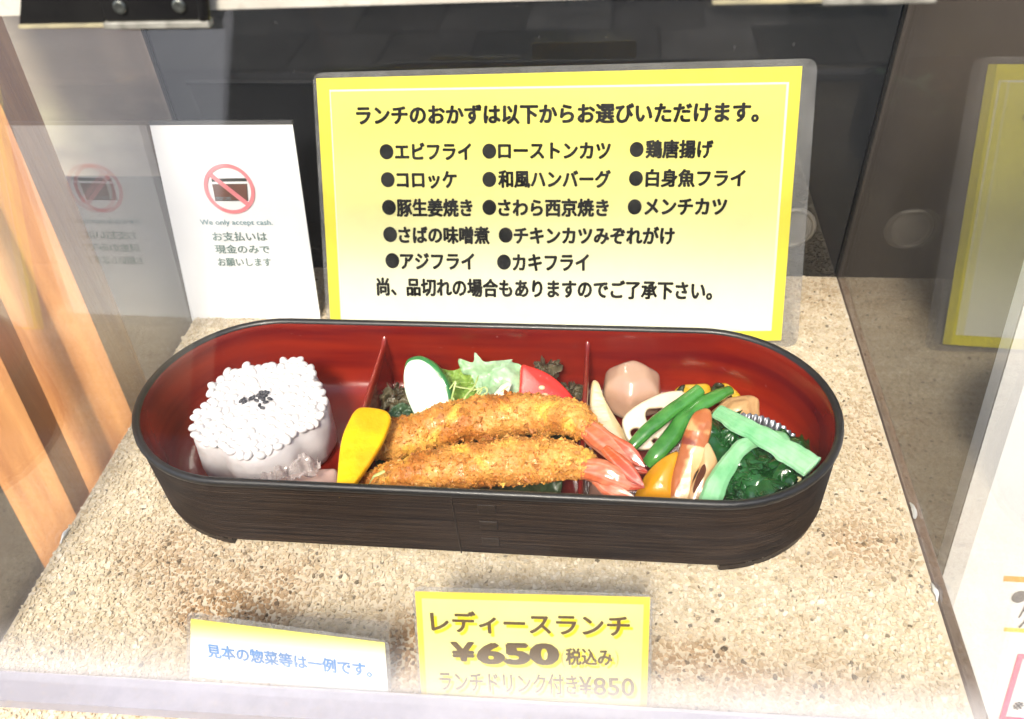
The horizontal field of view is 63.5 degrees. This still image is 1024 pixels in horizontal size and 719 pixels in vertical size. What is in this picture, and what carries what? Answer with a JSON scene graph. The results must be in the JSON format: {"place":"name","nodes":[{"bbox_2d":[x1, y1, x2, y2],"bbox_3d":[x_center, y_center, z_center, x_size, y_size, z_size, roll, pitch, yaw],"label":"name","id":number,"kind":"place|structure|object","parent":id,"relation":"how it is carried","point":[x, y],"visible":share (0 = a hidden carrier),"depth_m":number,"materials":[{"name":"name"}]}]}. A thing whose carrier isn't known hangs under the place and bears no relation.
{"place":"outdoors","nodes":[
{"label":"outdoors","id":0,"kind":"place"},
{"bbox_3d":[0.012,0.329,0.627,0.335,0.761,0.254,2,42,6],"label":"plinth","id":1,"kind":"object","parent":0,"visible":0},
{"bbox_2d":[0,0,988,718],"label":"display case","id":2,"kind":"object","parent":1,"relation":"on","point":[842,608],"visible":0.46,"depth_m":0.32,"materials":[{"name":"beige stone"}]},
{"bbox_2d":[149,120,320,321],"bbox_3d":[-0.137,-0.064,0.411,0.072,0.103,0.035,2,42,6],"label":"payment sign","id":3,"kind":"object","parent":2,"relation":"on","point":[233,192],"visible":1,"depth_m":0.41,"materials":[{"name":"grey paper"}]},
{"bbox_2d":[190,619,387,691],"bbox_3d":[-0.077,0.100,0.281,0.075,0.031,0.013,2,42,6],"label":"sample notice","id":4,"kind":"object","parent":2,"relation":"on","point":[234,652],"visible":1,"depth_m":0.28,"materials":[{"name":"paper"}]},
{"bbox_2d":[132,318,843,569],"bbox_3d":[-0.013,0.030,0.340,0.279,0.041,0.095,2,42,6],"label":"bento box","id":5,"kind":"object","parent":2,"relation":"in","point":[357,364],"visible":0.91,"depth_m":0.32,"materials":[{"name":"black plastic"}]},
{"bbox_2d":[188,356,336,479],"bbox_3d":[-0.103,0.028,0.350,0.057,0.032,0.055,2,42,6],"label":"rice mound","id":6,"kind":"object","parent":5,"relation":"in","point":[268,420],"visible":1,"depth_m":0.34,"materials":[{"name":"white food"}]},
{"bbox_2d":[279,469,337,482],"bbox_3d":[-0.084,0.052,0.340,0.026,0.011,0.012,-9,42,-5],"label":"pickled radish","id":7,"kind":"object","parent":5,"relation":"in","point":[325,475],"visible":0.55,"depth_m":0.34,"materials":[{"name":"pink food"}]},
{"bbox_2d":[260,456,317,479],"bbox_3d":[-0.089,0.043,0.329,0.027,0.009,0.010,-3,42,1],"label":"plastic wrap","id":8,"kind":"object","parent":7,"relation":"on","point":[300,474],"visible":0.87,"depth_m":0.33,"materials":[{"name":"clear plastic"}]},
{"bbox_2d":[337,407,390,483],"bbox_3d":[-0.057,0.035,0.314,0.017,0.010,0.040,2,42,6],"label":"yellow pickle","id":9,"kind":"object","parent":5,"relation":"in","point":[365,433],"visible":1,"depth_m":0.32,"materials":[{"name":"yellow food"}]},
{"bbox_2d":[375,434,572,492],"bbox_3d":[-0.015,0.035,0.346,0.082,0.014,0.085,2,42,6],"label":"bed leaf","id":10,"kind":"object","parent":5,"relation":"in","point":[555,487],"visible":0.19,"depth_m":0.33,"materials":[{"name":"food"}]},
{"bbox_2d":[379,382,409,410],"bbox_3d":[-0.049,0.018,0.358,0.022,0.014,0.012,2,42,6],"label":"frilled leaf","id":11,"kind":"object","parent":10,"relation":"on","point":[390,397],"visible":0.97,"depth_m":0.36,"materials":[{"name":"food"}]},
{"bbox_2d":[388,402,413,416],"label":"lettuce leaf","id":12,"kind":"object","parent":10,"relation":"on","point":[399,409],"visible":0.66,"depth_m":0.36,"materials":[{"name":"green food"}]},
{"bbox_2d":[404,356,452,413],"bbox_3d":[-0.035,0.014,0.350,0.022,0.023,0.025,2,42,6],"label":"cucumber slice","id":13,"kind":"object","parent":10,"relation":"on","point":[427,383],"visible":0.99,"depth_m":0.35,"materials":[{"name":"white food"}]},
{"bbox_2d":[460,382,476,398],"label":"lettuce leaf","id":14,"kind":"object","parent":10,"relation":"on","point":[467,385],"visible":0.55,"depth_m":0.36,"materials":[{"name":"green food"}]},
{"bbox_2d":[441,368,475,399],"bbox_3d":[-0.025,0.013,0.357,0.019,0.015,0.018,2,42,6],"label":"lettuce leaf","id":15,"kind":"object","parent":14,"relation":"on","point":[458,375],"visible":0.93,"depth_m":0.36,"materials":[{"name":"green food"}]},
{"bbox_2d":[458,353,520,394],"bbox_3d":[-0.009,0.009,0.354,0.029,0.019,0.021,2,42,6],"label":"lettuce leaf","id":16,"kind":"object","parent":10,"relation":"on","point":[494,376],"visible":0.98,"depth_m":0.35,"materials":[{"name":"green food"}]},
{"bbox_2d":[359,433,644,495],"bbox_3d":[-0.005,0.041,0.311,0.108,0.026,0.030,2,42,6],"label":"fried prawn","id":17,"kind":"object","parent":10,"relation":"on","point":[513,460],"visible":0.98,"depth_m":0.31,"materials":[{"name":"orange food"}]},
{"bbox_2d":[369,470,384,483],"bbox_3d":[-0.050,0.044,0.306,0.007,0.007,0.003,2,42,6],"label":"cabbage shred","id":18,"kind":"object","parent":17,"relation":"on","point":[379,473],"visible":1,"depth_m":0.30,"materials":[{"name":"yellow food"}]},
{"bbox_2d":[374,390,647,485],"bbox_3d":[0.000,0.028,0.329,0.114,0.029,0.044,10,44,15],"label":"fried prawn","id":19,"kind":"object","parent":10,"relation":"on","point":[476,417],"visible":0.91,"depth_m":0.33,"materials":[{"name":"orange food"}]},
{"bbox_2d":[449,380,456,400],"bbox_3d":[-0.025,0.013,0.344,0.003,0.004,0.008,2,42,6],"label":"cabbage shred","id":20,"kind":"object","parent":19,"relation":"on","point":[454,383],"visible":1,"depth_m":0.34,"materials":[{"name":"yellow food"}]},
{"bbox_2d":[463,375,478,399],"bbox_3d":[-0.017,0.013,0.344,0.005,0.004,0.014,2,42,6],"label":"cabbage shred","id":21,"kind":"object","parent":19,"relation":"on","point":[471,389],"visible":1,"depth_m":0.34,"materials":[{"name":"food"}]},
{"bbox_2d":[475,386,487,395],"bbox_3d":[-0.015,0.015,0.341,0.010,0.005,0.007,2,42,6],"label":"cabbage shred","id":22,"kind":"object","parent":19,"relation":"on","point":[479,389],"visible":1,"depth_m":0.34,"materials":[{"name":"yellow food"}]},
{"bbox_2d":[494,382,511,394],"bbox_3d":[-0.004,0.014,0.342,0.007,0.004,0.010,2,42,6],"label":"cabbage piece","id":23,"kind":"object","parent":19,"relation":"on","point":[501,388],"visible":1,"depth_m":0.34,"materials":[{"name":"white food"}]},
{"bbox_2d":[518,364,572,398],"bbox_3d":[0.015,0.015,0.350,0.027,0.023,0.021,2,42,6],"label":"tomato wedge","id":24,"kind":"object","parent":10,"relation":"on","point":[533,380],"visible":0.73,"depth_m":0.35,"materials":[{"name":"red food"}]},
{"bbox_2d":[533,355,562,379],"bbox_3d":[0.015,0.005,0.359,0.013,0.011,0.010,10,44,15],"label":"frilled leaf","id":25,"kind":"object","parent":5,"relation":"in","point":[552,368],"visible":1,"depth_m":0.36,"materials":[{"name":"food"}]},
{"bbox_2d":[561,381,582,398],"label":"frilled leaf","id":26,"kind":"object","parent":5,"relation":"in","point":[574,390],"visible":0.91,"depth_m":0.36,"materials":[{"name":"brown food"}]},
{"bbox_2d":[588,482,602,494],"bbox_3d":[0.038,0.053,0.328,0.016,0.009,0.012,2,42,6],"label":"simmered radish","id":27,"kind":"object","parent":5,"relation":"in","point":[592,489],"visible":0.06,"depth_m":0.33,"materials":[{"name":"food"}]},
{"bbox_2d":[589,380,626,440],"bbox_3d":[0.040,0.029,0.342,0.014,0.027,0.037,-25,46,-21],"label":"bamboo shoot","id":28,"kind":"object","parent":5,"relation":"in","point":[600,408],"visible":0.48,"depth_m":0.34,"materials":[{"name":"beige food"}]},
{"bbox_2d":[602,360,660,418],"bbox_3d":[0.051,0.014,0.355,0.026,0.027,0.026,2,42,6],"label":"taro","id":29,"kind":"object","parent":5,"relation":"in","point":[628,386],"visible":0.78,"depth_m":0.34,"materials":[{"name":"food"}]},
{"bbox_2d":[622,391,683,450],"bbox_3d":[0.059,0.025,0.336,0.029,0.018,0.019,-14,43,-11],"label":"lotus root slice","id":30,"kind":"object","parent":5,"relation":"in","point":[634,418],"visible":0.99,"depth_m":0.34,"materials":[{"name":"white food"}]},
{"bbox_2d":[635,451,678,497],"bbox_3d":[0.056,0.047,0.317,0.018,0.018,0.020,2,42,6],"label":"squash wedge","id":31,"kind":"object","parent":5,"relation":"in","point":[657,479],"visible":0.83,"depth_m":0.31,"materials":[{"name":"orange food"}]},
{"bbox_2d":[628,385,704,449],"bbox_3d":[0.060,0.023,0.327,0.039,0.013,0.006,-27,47,-24],"label":"green bean","id":32,"kind":"object","parent":5,"relation":"in","point":[653,424],"visible":0.95,"depth_m":0.32,"materials":[{"name":"green food"}]},
{"bbox_2d":[643,386,733,467],"bbox_3d":[0.070,0.025,0.328,0.050,0.014,0.008,-33,50,-28],"label":"green bean","id":33,"kind":"object","parent":5,"relation":"in","point":[668,440],"visible":0.98,"depth_m":0.32,"materials":[{"name":"green food"}]},
{"bbox_2d":[674,384,710,393],"bbox_3d":[0.078,0.016,0.358,0.017,0.011,0.011,2,42,6],"label":"kabocha piece","id":34,"kind":"object","parent":5,"relation":"in","point":[687,387],"visible":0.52,"depth_m":0.35,"materials":[{"name":"yellow food"}]},
{"bbox_2d":[671,408,716,498],"bbox_3d":[0.070,0.038,0.313,0.016,0.025,0.034,12,45,17],"label":"fish cake strip","id":35,"kind":"object","parent":5,"relation":"in","point":[696,453],"visible":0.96,"depth_m":0.31,"materials":[{"name":"orange food"}]},
{"bbox_2d":[711,382,739,403],"bbox_3d":[0.092,0.015,0.358,0.013,0.011,0.010,2,42,6],"label":"kabocha piece","id":36,"kind":"object","parent":5,"relation":"in","point":[716,385],"visible":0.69,"depth_m":0.35,"materials":[{"name":"orange food"}]},
{"bbox_2d":[711,395,759,415],"bbox_3d":[0.092,0.023,0.343,0.020,0.015,0.017,2,42,6],"label":"simmered chicken","id":37,"kind":"object","parent":5,"relation":"in","point":[746,404],"visible":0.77,"depth_m":0.34},
{"bbox_2d":[693,412,809,499],"bbox_3d":[0.091,0.044,0.323,0.046,0.020,0.048,2,42,6],"label":"foil cup","id":38,"kind":"object","parent":5,"relation":"in","point":[766,422],"visible":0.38,"depth_m":0.33,"materials":[{"name":"metal"}]},
{"bbox_2d":[697,410,809,499],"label":"simmered greens","id":39,"kind":"object","parent":38,"relation":"in","point":[759,472],"visible":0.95,"depth_m":0.30,"materials":[{"name":"green food"}]},
{"bbox_2d":[699,437,757,499],"bbox_3d":[0.080,0.040,0.303,0.009,0.008,0.038,25,50,28],"label":"greens stem","id":40,"kind":"object","parent":39,"relation":"on","point":[719,477],"visible":1,"depth_m":0.30,"materials":[{"name":"green food"}]},
{"bbox_2d":[712,405,820,476],"bbox_3d":[0.093,0.029,0.308,0.010,0.009,0.044,-30,48,-25],"label":"greens stem","id":41,"kind":"object","parent":39,"relation":"on","point":[799,459],"visible":1,"depth_m":0.30,"materials":[{"name":"green food"}]},
{"bbox_2d":[775,430,789,439],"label":"greens stem","id":42,"kind":"object","parent":39,"relation":"on","point":[784,435],"visible":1,"depth_m":0.32,"materials":[{"name":"green food"}]},
{"bbox_2d":[415,591,652,706],"bbox_3d":[0.007,0.094,0.270,0.078,0.042,0.020,2,42,6],"label":"price sign","id":43,"kind":"object","parent":2,"relation":"attached to","point":[586,649],"visible":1,"depth_m":0.27,"materials":[{"name":"paper"}]},
{"bbox_2d":[316,58,804,340],"bbox_3d":[0.021,-0.067,0.393,0.233,0.126,0.063,2,42,6],"label":"menu sign","id":44,"kind":"object","parent":2,"relation":"on","point":[656,198],"visible":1,"depth_m":0.39,"materials":[{"name":"paper"}]},
{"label":"ground","id":45,"kind":"structure","parent":0,"visible":0},
{"bbox_2d":[0,16,146,567],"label":"wooden screen","id":46,"kind":"object","parent":45,"relation":"on","point":[73,381],"visible":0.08,"depth_m":0.45,"materials":[{"name":"brown wood"}]},
{"bbox_2d":[0,0,1023,641],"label":"shop wall","id":47,"kind":"structure","parent":45,"relation":"on","point":[932,264],"depth_m":0.54,"materials":[{"name":"grey paint"}]},
{"bbox_2d":[937,262,1023,718],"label":"menu board","id":48,"kind":"object","parent":45,"relation":"on","point":[980,559],"visible":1,"depth_m":0.40,"materials":[{"name":"grey"}]}
]}

